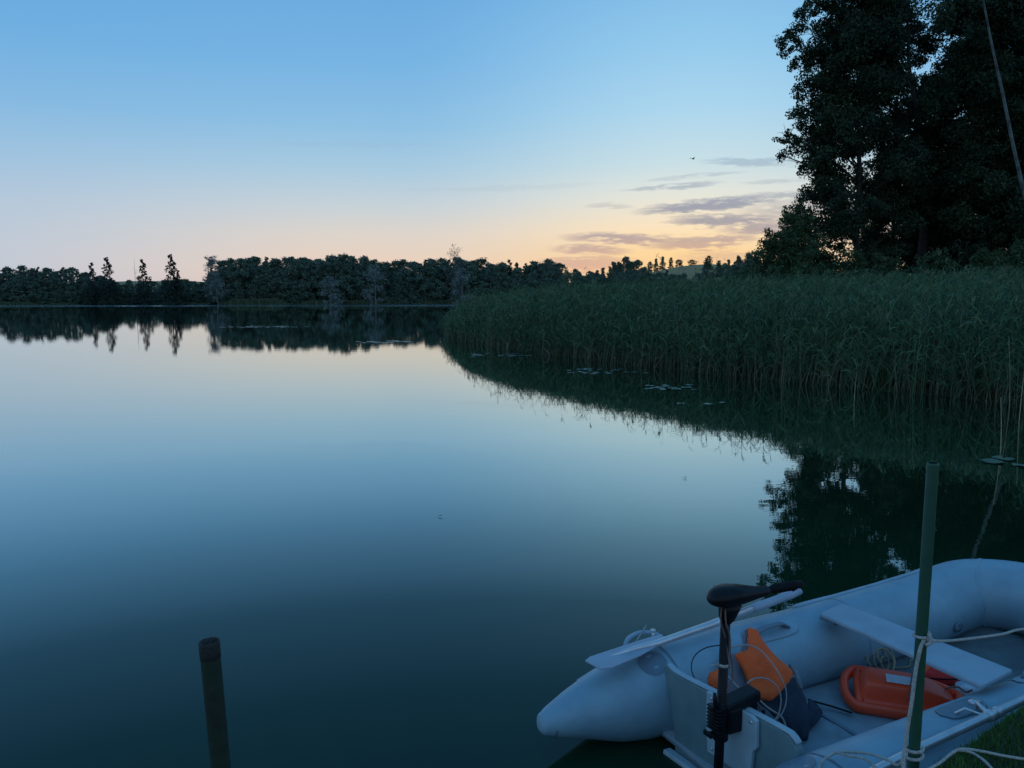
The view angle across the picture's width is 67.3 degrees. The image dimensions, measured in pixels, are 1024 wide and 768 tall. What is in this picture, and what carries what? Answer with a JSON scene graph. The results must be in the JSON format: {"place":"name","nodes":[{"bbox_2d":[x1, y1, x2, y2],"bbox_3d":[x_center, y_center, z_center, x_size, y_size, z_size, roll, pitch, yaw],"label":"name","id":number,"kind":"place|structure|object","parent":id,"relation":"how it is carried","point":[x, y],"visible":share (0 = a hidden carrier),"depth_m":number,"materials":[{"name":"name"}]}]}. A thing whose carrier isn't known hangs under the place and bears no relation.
{"place":"outdoors","nodes":[
{"label":"outdoors","id":0,"kind":"place"},
{"bbox_2d":[22,268,44,295],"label":"broadleaf tree","id":1,"kind":"object","parent":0,"point":[31,272],"visible":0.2,"depth_m":256.80,"materials":[{"name":"green plant"}]},
{"bbox_2d":[0,0,1005,281],"label":"sky","id":2,"kind":"structure","parent":0,"point":[569,133],"materials":[{"name":"blue"}]},
{"bbox_2d":[0,304,1023,767],"bbox_3d":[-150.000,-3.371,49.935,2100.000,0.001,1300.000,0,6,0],"label":"lake water","id":3,"kind":"structure","parent":0,"point":[422,542],"depth_m":7.72,"materials":[{"name":"blue liquid"}]},
{"bbox_2d":[198,637,230,767],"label":"pipe post","id":4,"kind":"object","parent":3,"relation":"in","point":[213,692],"visible":1,"depth_m":2.74,"materials":[{"name":"green metal"}]},
{"bbox_2d":[0,298,459,304],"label":"shore reeds","id":5,"kind":"object","parent":3,"relation":"on","point":[256,301],"visible":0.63,"depth_m":255.05,"materials":[{"name":"plant"}]},
{"bbox_2d":[537,558,1023,767],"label":"inflatable boat","id":6,"kind":"object","parent":3,"relation":"on","point":[821,644],"visible":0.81,"depth_m":3.86,"materials":[{"name":"plastic"}]},
{"bbox_2d":[585,588,802,669],"bbox_3d":[1.008,1.280,4.190,1.559,0.071,0.242,-4,8,-35],"label":"oar","id":7,"kind":"object","parent":6,"relation":"on","point":[614,657],"visible":0.96,"depth_m":3.93,"materials":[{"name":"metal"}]},
{"bbox_2d":[703,580,803,767],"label":"outboard motor","id":8,"kind":"object","parent":6,"relation":"attached to","point":[725,708],"visible":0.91,"depth_m":3.29,"materials":[{"name":"black plastic"}]},
{"bbox_2d":[728,675,785,725],"bbox_3d":[1.192,1.556,3.687,0.315,0.286,0.038,1,7,12],"label":"cable","id":9,"kind":"object","parent":8,"relation":"attached to","point":[765,705],"visible":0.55,"depth_m":3.68,"materials":[{"name":"rubber"}]},
{"bbox_2d":[707,627,802,700],"bbox_3d":[1.186,1.410,3.859,0.530,0.307,0.249,-1,7,-12],"label":"life jacket","id":10,"kind":"object","parent":6,"relation":"on","point":[749,662],"visible":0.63,"depth_m":3.83,"materials":[{"name":"orange fabric"}]},
{"bbox_2d":[731,644,786,719],"bbox_3d":[1.194,1.453,3.755,0.270,0.334,0.118,6,9,43],"label":"cable","id":11,"kind":"object","parent":6,"relation":"on","point":[773,666],"visible":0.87,"depth_m":3.74,"materials":[{"name":"rubber"}]},
{"bbox_2d":[747,677,781,719],"bbox_3d":[1.203,1.510,3.695,0.180,0.186,0.070,2,7,14],"label":"cable","id":12,"kind":"object","parent":6,"relation":"on","point":[777,688],"visible":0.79,"depth_m":3.69,"materials":[{"name":"rubber"}]},
{"bbox_2d":[758,677,851,741],"bbox_3d":[1.474,1.621,3.881,0.498,0.195,0.251,-5,8,-37],"label":"bag","id":13,"kind":"object","parent":6,"relation":"on","point":[800,716],"visible":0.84,"depth_m":3.79,"materials":[{"name":"blue fabric"}]},
{"bbox_2d":[838,752,876,767],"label":"stern rope","id":14,"kind":"object","parent":6,"relation":"on","point":[859,757],"visible":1,"depth_m":2.94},
{"bbox_2d":[818,750,906,767],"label":"stern rope","id":15,"kind":"object","parent":6,"relation":"on","point":[824,759],"visible":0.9,"depth_m":2.96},
{"bbox_2d":[866,648,913,669],"bbox_3d":[2.220,1.559,4.432,0.457,0.146,0.113,-3,7,-23],"label":"cord coil","id":16,"kind":"object","parent":6,"relation":"on","point":[886,657],"visible":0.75,"depth_m":4.40,"materials":[{"name":"beige fabric"}]},
{"bbox_2d":[840,665,962,719],"bbox_3d":[2.034,1.578,4.010,0.594,0.172,0.344,2,18,19],"label":"rescue buoy","id":17,"kind":"object","parent":6,"relation":"on","point":[880,692],"visible":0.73,"depth_m":3.97,"materials":[{"name":"orange plastic"}]},
{"bbox_2d":[925,667,960,685],"bbox_3d":[2.428,1.620,4.275,0.318,0.091,0.188,-2,7,-20],"label":"red bag","id":18,"kind":"object","parent":6,"relation":"on","point":[938,676],"visible":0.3,"depth_m":4.20,"materials":[{"name":"fabric"}]},
{"bbox_2d":[869,694,1023,767],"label":"oar","id":19,"kind":"object","parent":6,"relation":"on","point":[956,731],"visible":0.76,"depth_m":3.13,"materials":[{"name":"metal"}]},
{"bbox_2d":[955,681,990,695],"bbox_3d":[2.447,1.636,4.093,0.219,0.088,0.123,-5,8,-38],"label":"bailer","id":20,"kind":"object","parent":6,"relation":"on","point":[964,686],"visible":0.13,"depth_m":4.05,"materials":[{"name":"plastic"}]},
{"bbox_2d":[2,264,1023,406],"bbox_3d":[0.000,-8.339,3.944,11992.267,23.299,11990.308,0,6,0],"label":"ground","id":21,"kind":"structure","parent":0,"point":[689,271],"depth_m":21.10,"materials":[{"name":"brown soil"}]},
{"bbox_2d":[0,266,18,301],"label":"broadleaf tree","id":22,"kind":"object","parent":21,"relation":"on","point":[10,272],"visible":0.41,"depth_m":253.67,"materials":[{"name":"green plant"}]},
{"bbox_2d":[0,277,28,301],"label":"broadleaf tree","id":23,"kind":"object","parent":21,"relation":"on","point":[8,292],"visible":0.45,"depth_m":248.24,"materials":[{"name":"green plant"}]},
{"bbox_2d":[9,264,32,300],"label":"broadleaf tree","id":24,"kind":"object","parent":21,"relation":"on","point":[21,270],"visible":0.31,"depth_m":255.94,"materials":[{"name":"green plant"}]},
{"bbox_2d":[7,275,37,302],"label":"broadleaf tree","id":25,"kind":"object","parent":21,"relation":"on","point":[29,285],"visible":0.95,"depth_m":245.85,"materials":[{"name":"green plant"}]},
{"bbox_2d":[31,267,60,303],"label":"broadleaf tree","id":26,"kind":"object","parent":21,"relation":"on","point":[43,275],"visible":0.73,"depth_m":249.48,"materials":[{"name":"green plant"}]},
{"bbox_2d":[49,269,78,302],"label":"broadleaf tree","id":27,"kind":"object","parent":21,"relation":"on","point":[64,272],"visible":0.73,"depth_m":250.34,"materials":[{"name":"green plant"}]},
{"bbox_2d":[56,267,85,301],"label":"broadleaf tree","id":28,"kind":"object","parent":21,"relation":"on","point":[77,274],"visible":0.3,"depth_m":257.80,"materials":[{"name":"green plant"}]},
{"bbox_2d":[78,262,106,304],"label":"conifer tree","id":29,"kind":"object","parent":21,"relation":"on","point":[88,293],"visible":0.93,"depth_m":244.10,"materials":[{"name":"green plant"}]},
{"bbox_2d":[97,257,122,304],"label":"conifer tree","id":30,"kind":"object","parent":21,"relation":"on","point":[105,299],"visible":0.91,"depth_m":244.25,"materials":[{"name":"green plant"}]},
{"bbox_2d":[113,284,137,304],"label":"broadleaf tree","id":31,"kind":"object","parent":21,"relation":"on","point":[123,295],"visible":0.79,"depth_m":250.36,"materials":[{"name":"green plant"}]},
{"bbox_2d":[127,259,157,304],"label":"conifer tree","id":32,"kind":"object","parent":21,"relation":"on","point":[138,299],"visible":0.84,"depth_m":244.20,"materials":[{"name":"green plant"}]},
{"bbox_2d":[160,254,186,304],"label":"conifer tree","id":33,"kind":"object","parent":21,"relation":"on","point":[168,293],"visible":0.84,"depth_m":243.92,"materials":[{"name":"green plant"}]},
{"bbox_2d":[170,270,190,304],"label":"conifer tree","id":34,"kind":"object","parent":21,"relation":"on","point":[183,298],"visible":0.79,"depth_m":244.80,"materials":[{"name":"green plant"}]},
{"bbox_2d":[183,283,208,302],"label":"broadleaf tree","id":35,"kind":"object","parent":21,"relation":"on","point":[194,287],"visible":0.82,"depth_m":254.13,"materials":[{"name":"green plant"}]},
{"bbox_2d":[200,283,219,303],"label":"broadleaf tree","id":36,"kind":"object","parent":21,"relation":"on","point":[209,301],"visible":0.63,"depth_m":254.60,"materials":[{"name":"green plant"}]},
{"bbox_2d":[202,255,228,304],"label":"willow tree","id":37,"kind":"object","parent":21,"relation":"on","point":[211,263],"visible":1,"depth_m":245.08,"materials":[{"name":"green plant"}]},
{"bbox_2d":[203,271,228,302],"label":"broadleaf tree","id":38,"kind":"object","parent":21,"relation":"on","point":[219,275],"visible":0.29,"depth_m":257.87,"materials":[{"name":"green plant"}]},
{"bbox_2d":[204,260,246,298],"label":"broadleaf tree","id":39,"kind":"object","parent":21,"relation":"on","point":[222,264],"visible":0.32,"depth_m":265.04,"materials":[{"name":"green plant"}]},
{"bbox_2d":[222,263,244,300],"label":"broadleaf tree","id":40,"kind":"object","parent":21,"relation":"on","point":[231,268],"visible":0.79,"depth_m":257.29,"materials":[{"name":"green plant"}]},
{"bbox_2d":[227,258,254,298],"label":"broadleaf tree","id":41,"kind":"object","parent":21,"relation":"on","point":[238,261],"visible":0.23,"depth_m":265.71,"materials":[{"name":"green plant"}]},
{"bbox_2d":[231,258,269,298],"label":"broadleaf tree","id":42,"kind":"object","parent":21,"relation":"on","point":[248,263],"visible":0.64,"depth_m":258.87,"materials":[{"name":"green plant"}]},
{"bbox_2d":[247,256,262,292],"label":"broadleaf tree","id":43,"kind":"object","parent":21,"relation":"on","point":[257,260],"visible":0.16,"depth_m":268.55,"materials":[{"name":"green plant"}]},
{"bbox_2d":[255,260,277,299],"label":"broadleaf tree","id":44,"kind":"object","parent":21,"relation":"on","point":[265,272],"visible":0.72,"depth_m":260.26,"materials":[{"name":"green plant"}]},
{"bbox_2d":[267,257,284,299],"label":"broadleaf tree","id":45,"kind":"object","parent":21,"relation":"on","point":[275,263],"visible":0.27,"depth_m":268.75,"materials":[{"name":"green plant"}]},
{"bbox_2d":[267,269,295,302],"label":"broadleaf tree","id":46,"kind":"object","parent":21,"relation":"on","point":[277,278],"visible":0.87,"depth_m":259.41,"materials":[{"name":"green plant"}]},
{"bbox_2d":[272,256,306,301],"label":"broadleaf tree","id":47,"kind":"object","parent":21,"relation":"on","point":[289,259],"visible":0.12,"depth_m":267.95,"materials":[{"name":"green plant"}]},
{"bbox_2d":[281,258,313,303],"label":"broadleaf tree","id":48,"kind":"object","parent":21,"relation":"on","point":[296,266],"visible":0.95,"depth_m":259.57,"materials":[{"name":"green plant"}]},
{"bbox_2d":[291,259,319,300],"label":"broadleaf tree","id":49,"kind":"object","parent":21,"relation":"on","point":[306,262],"visible":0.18,"depth_m":269.71,"materials":[{"name":"green plant"}]},
{"bbox_2d":[302,261,328,300],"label":"broadleaf tree","id":50,"kind":"object","parent":21,"relation":"on","point":[317,266],"visible":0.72,"depth_m":262.23,"materials":[{"name":"green plant"}]},
{"bbox_2d":[316,257,343,300],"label":"broadleaf tree","id":51,"kind":"object","parent":21,"relation":"on","point":[329,264],"visible":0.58,"depth_m":262.96,"materials":[{"name":"green plant"}]},
{"bbox_2d":[318,276,345,304],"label":"willow tree","id":52,"kind":"object","parent":21,"relation":"on","point":[328,283],"visible":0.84,"depth_m":247.47,"materials":[{"name":"green plant"}]},
{"bbox_2d":[326,256,356,300],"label":"broadleaf tree","id":53,"kind":"object","parent":21,"relation":"on","point":[353,276],"visible":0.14,"depth_m":270.87,"materials":[{"name":"green plant"}]},
{"bbox_2d":[321,252,366,303],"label":"broadleaf tree","id":54,"kind":"object","parent":21,"relation":"on","point":[342,266],"visible":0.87,"depth_m":261.61,"materials":[{"name":"green plant"}]},
{"bbox_2d":[342,256,371,299],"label":"broadleaf tree","id":55,"kind":"object","parent":21,"relation":"on","point":[353,259],"visible":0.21,"depth_m":275.41,"materials":[{"name":"green plant"}]},
{"bbox_2d":[346,257,384,301],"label":"broadleaf tree","id":56,"kind":"object","parent":21,"relation":"on","point":[364,262],"visible":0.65,"depth_m":265.38,"materials":[{"name":"green plant"}]},
{"bbox_2d":[362,264,384,304],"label":"willow tree","id":57,"kind":"object","parent":21,"relation":"on","point":[371,274],"visible":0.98,"depth_m":250.81,"materials":[{"name":"green plant"}]},
{"bbox_2d":[370,261,392,302],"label":"broadleaf tree","id":58,"kind":"object","parent":21,"relation":"on","point":[383,282],"visible":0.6,"depth_m":269.38,"materials":[{"name":"green plant"}]},
{"bbox_2d":[381,261,394,297],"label":"broadleaf tree","id":59,"kind":"object","parent":21,"relation":"on","point":[387,264],"visible":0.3,"depth_m":283.74,"materials":[{"name":"green plant"}]},
{"bbox_2d":[384,259,408,300],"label":"broadleaf tree","id":60,"kind":"object","parent":21,"relation":"on","point":[394,264],"visible":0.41,"depth_m":284.41,"materials":[{"name":"green plant"}]},
{"bbox_2d":[386,271,407,302],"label":"broadleaf tree","id":61,"kind":"object","parent":21,"relation":"on","point":[397,278],"visible":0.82,"depth_m":275.31,"materials":[{"name":"green plant"}]},
{"bbox_2d":[396,259,419,298],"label":"broadleaf tree","id":62,"kind":"object","parent":21,"relation":"on","point":[403,262],"visible":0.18,"depth_m":287.79,"materials":[{"name":"green plant"}]},
{"bbox_2d":[397,263,432,302],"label":"broadleaf tree","id":63,"kind":"object","parent":21,"relation":"on","point":[419,277],"visible":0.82,"depth_m":279.89,"materials":[{"name":"green plant"}]},
{"bbox_2d":[405,261,428,302],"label":"broadleaf tree","id":64,"kind":"object","parent":21,"relation":"on","point":[420,265],"visible":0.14,"depth_m":290.37,"materials":[{"name":"green plant"}]},
{"bbox_2d":[414,261,448,303],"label":"broadleaf tree","id":65,"kind":"object","parent":21,"relation":"on","point":[429,270],"visible":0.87,"depth_m":284.98,"materials":[{"name":"green plant"}]},
{"bbox_2d":[423,258,446,297],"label":"broadleaf tree","id":66,"kind":"object","parent":21,"relation":"on","point":[435,267],"visible":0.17,"depth_m":293.70,"materials":[{"name":"green plant"}]},
{"bbox_2d":[434,261,453,299],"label":"broadleaf tree","id":67,"kind":"object","parent":21,"relation":"on","point":[441,269],"visible":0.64,"depth_m":291.18,"materials":[{"name":"green plant"}]},
{"bbox_2d":[440,244,466,302],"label":"bare tree","id":68,"kind":"object","parent":21,"relation":"on","point":[454,268],"visible":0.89,"depth_m":262.88,"materials":[{"name":"plant"}]},
{"bbox_2d":[446,257,468,300],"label":"broadleaf tree","id":69,"kind":"object","parent":21,"relation":"on","point":[462,262],"visible":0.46,"depth_m":288.25,"materials":[{"name":"green plant"}]},
{"bbox_2d":[448,267,472,304],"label":"willow tree","id":70,"kind":"object","parent":21,"relation":"on","point":[460,272],"visible":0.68,"depth_m":259.70,"materials":[{"name":"green plant"}]},
{"bbox_2d":[453,265,489,299],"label":"broadleaf tree","id":71,"kind":"object","parent":21,"relation":"on","point":[472,271],"visible":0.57,"depth_m":286.25,"materials":[{"name":"green plant"}]},
{"bbox_2d":[470,257,492,292],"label":"broadleaf tree","id":72,"kind":"object","parent":21,"relation":"on","point":[481,261],"visible":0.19,"depth_m":300.36,"materials":[{"name":"green plant"}]},
{"bbox_2d":[473,269,503,295],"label":"broadleaf tree","id":73,"kind":"object","parent":21,"relation":"on","point":[485,275],"visible":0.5,"depth_m":286.43,"materials":[{"name":"green plant"}]},
{"bbox_2d":[488,263,512,292],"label":"broadleaf tree","id":74,"kind":"object","parent":21,"relation":"on","point":[500,268],"visible":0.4,"depth_m":286.78,"materials":[{"name":"green plant"}]},
{"bbox_2d":[502,268,533,293],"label":"broadleaf tree","id":75,"kind":"object","parent":21,"relation":"on","point":[517,273],"visible":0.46,"depth_m":285.06,"materials":[{"name":"green plant"}]},
{"bbox_2d":[516,272,544,291],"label":"broadleaf tree","id":76,"kind":"object","parent":21,"relation":"on","point":[532,277],"visible":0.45,"depth_m":281.74,"materials":[{"name":"green plant"}]},
{"bbox_2d":[522,260,543,286],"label":"broadleaf tree","id":77,"kind":"object","parent":21,"relation":"on","point":[531,267],"visible":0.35,"depth_m":291.31,"materials":[{"name":"green plant"}]},
{"bbox_2d":[538,270,556,289],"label":"broadleaf tree","id":78,"kind":"object","parent":21,"relation":"on","point":[545,277],"visible":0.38,"depth_m":280.76,"materials":[{"name":"green plant"}]},
{"bbox_2d":[535,261,560,286],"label":"broadleaf tree","id":79,"kind":"object","parent":21,"relation":"on","point":[548,265],"visible":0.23,"depth_m":290.32,"materials":[{"name":"green plant"}]},
{"bbox_2d":[437,239,1023,409],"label":"reed bed","id":80,"kind":"object","parent":21,"relation":"on","point":[870,325],"visible":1,"depth_m":22.47,"materials":[{"name":"green plant"}]},
{"bbox_2d":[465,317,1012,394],"bbox_3d":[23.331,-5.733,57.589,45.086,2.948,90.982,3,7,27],"label":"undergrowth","id":81,"kind":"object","parent":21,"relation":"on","point":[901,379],"depth_m":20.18,"materials":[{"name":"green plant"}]},
{"bbox_2d":[725,227,796,284],"bbox_3d":[17.923,-7.496,53.935,5.519,6.848,5.188,4,7,29],"label":"bush","id":82,"kind":"object","parent":21,"relation":"on","point":[773,241],"visible":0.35,"depth_m":52.99,"materials":[{"name":"green plant"}]},
{"bbox_2d":[749,199,859,281],"bbox_3d":[20.803,-8.591,54.160,7.696,8.890,7.022,3,7,28],"label":"bush","id":83,"kind":"object","parent":21,"relation":"on","point":[802,237],"visible":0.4,"depth_m":53.35,"materials":[{"name":"green plant"}]},
{"bbox_2d":[790,240,837,286],"bbox_3d":[20.015,-6.700,51.095,4.862,5.740,4.642,0,6,0],"label":"bush","id":84,"kind":"object","parent":21,"relation":"on","point":[803,258],"visible":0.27,"depth_m":51.14,"materials":[{"name":"green plant"}]},
{"bbox_2d":[835,246,868,283],"bbox_3d":[22.448,-6.536,51.670,4.185,5.508,3.436,-3,7,-28],"label":"bush","id":85,"kind":"object","parent":21,"relation":"on","point":[855,256],"visible":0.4,"depth_m":51.28,"materials":[{"name":"green plant"}]},
{"bbox_2d":[771,0,936,279],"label":"alder tree","id":86,"kind":"object","parent":21,"relation":"on","point":[861,34],"visible":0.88,"depth_m":56.95,"materials":[{"name":"green plant"}]},
{"bbox_2d":[865,252,903,280],"bbox_3d":[24.258,-6.404,51.655,4.828,4.800,5.332,4,8,33],"label":"bush","id":87,"kind":"object","parent":21,"relation":"on","point":[879,259],"visible":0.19,"depth_m":51.20,"materials":[{"name":"green plant"}]},
{"bbox_2d":[837,0,947,279],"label":"alder tree","id":88,"kind":"object","parent":21,"relation":"on","point":[924,42],"visible":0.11,"depth_m":64.25,"materials":[{"name":"green plant"}]},
{"bbox_2d":[907,462,938,767],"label":"mooring post","id":89,"kind":"object","parent":21,"relation":"on","point":[927,549],"visible":0.98,"depth_m":2.69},
{"bbox_2d":[901,639,925,767],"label":"hanging rope","id":90,"kind":"object","parent":89,"relation":"hanging from","point":[912,696],"visible":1,"depth_m":2.69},
{"bbox_2d":[906,745,924,761],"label":"rope turns","id":91,"kind":"object","parent":89,"relation":"attached to","point":[921,753],"visible":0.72,"depth_m":2.74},
{"bbox_2d":[912,628,1023,646],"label":"mooring rope","id":92,"kind":"object","parent":89,"relation":"attached to","point":[928,639],"visible":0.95,"depth_m":2.90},
{"bbox_2d":[893,247,963,284],"bbox_3d":[27.238,-6.374,49.554,7.361,5.032,6.696,0,6,0],"label":"bush","id":93,"kind":"object","parent":21,"relation":"on","point":[940,264],"visible":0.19,"depth_m":49.16,"materials":[{"name":"green plant"}]},
{"bbox_2d":[849,0,1012,271],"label":"alder tree","id":94,"kind":"object","parent":21,"relation":"on","point":[922,192],"visible":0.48,"depth_m":58.54,"materials":[{"name":"green plant"}]},
{"bbox_2d":[895,0,1023,271],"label":"alder tree","id":95,"kind":"object","parent":21,"relation":"on","point":[930,248],"visible":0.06,"depth_m":63.86,"materials":[{"name":"green plant"}]},
{"bbox_2d":[922,247,1005,283],"bbox_3d":[29.167,-6.031,47.517,6.984,4.802,7.502,0,6,0],"label":"bush","id":96,"kind":"object","parent":21,"relation":"on","point":[983,257],"visible":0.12,"depth_m":47.21,"materials":[{"name":"green plant"}]},
{"bbox_2d":[908,0,1023,271],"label":"alder tree","id":97,"kind":"object","parent":21,"relation":"on","point":[957,222],"visible":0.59,"depth_m":56.42,"materials":[{"name":"green plant"}]},
{"bbox_2d":[909,0,1023,197],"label":"birch tree","id":98,"kind":"object","parent":21,"relation":"on","point":[942,24],"visible":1,"depth_m":42.66,"materials":[{"name":"green plant"}]},
{"bbox_2d":[945,6,1023,264],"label":"alder tree","id":99,"kind":"object","parent":21,"relation":"on","point":[1013,68],"visible":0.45,"depth_m":55.88,"materials":[{"name":"green plant"}]},
{"bbox_2d":[967,238,1023,280],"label":"bush","id":100,"kind":"object","parent":21,"relation":"on","point":[1017,249],"visible":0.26,"depth_m":41.38,"materials":[{"name":"green plant"}]},
{"bbox_2d":[934,703,1023,767],"bbox_3d":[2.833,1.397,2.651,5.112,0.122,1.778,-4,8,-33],"label":"grass","id":101,"kind":"structure","parent":0,"point":[1019,713],"depth_m":2.85,"materials":[{"name":"green plant"}]},
{"bbox_2d":[958,750,992,767],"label":"turf rope","id":102,"kind":"object","parent":101,"relation":"on","point":[980,758],"visible":1,"depth_m":2.75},
{"bbox_2d":[928,747,1023,767],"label":"turf rope","id":103,"kind":"object","parent":101,"relation":"on","point":[945,758],"visible":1,"depth_m":2.75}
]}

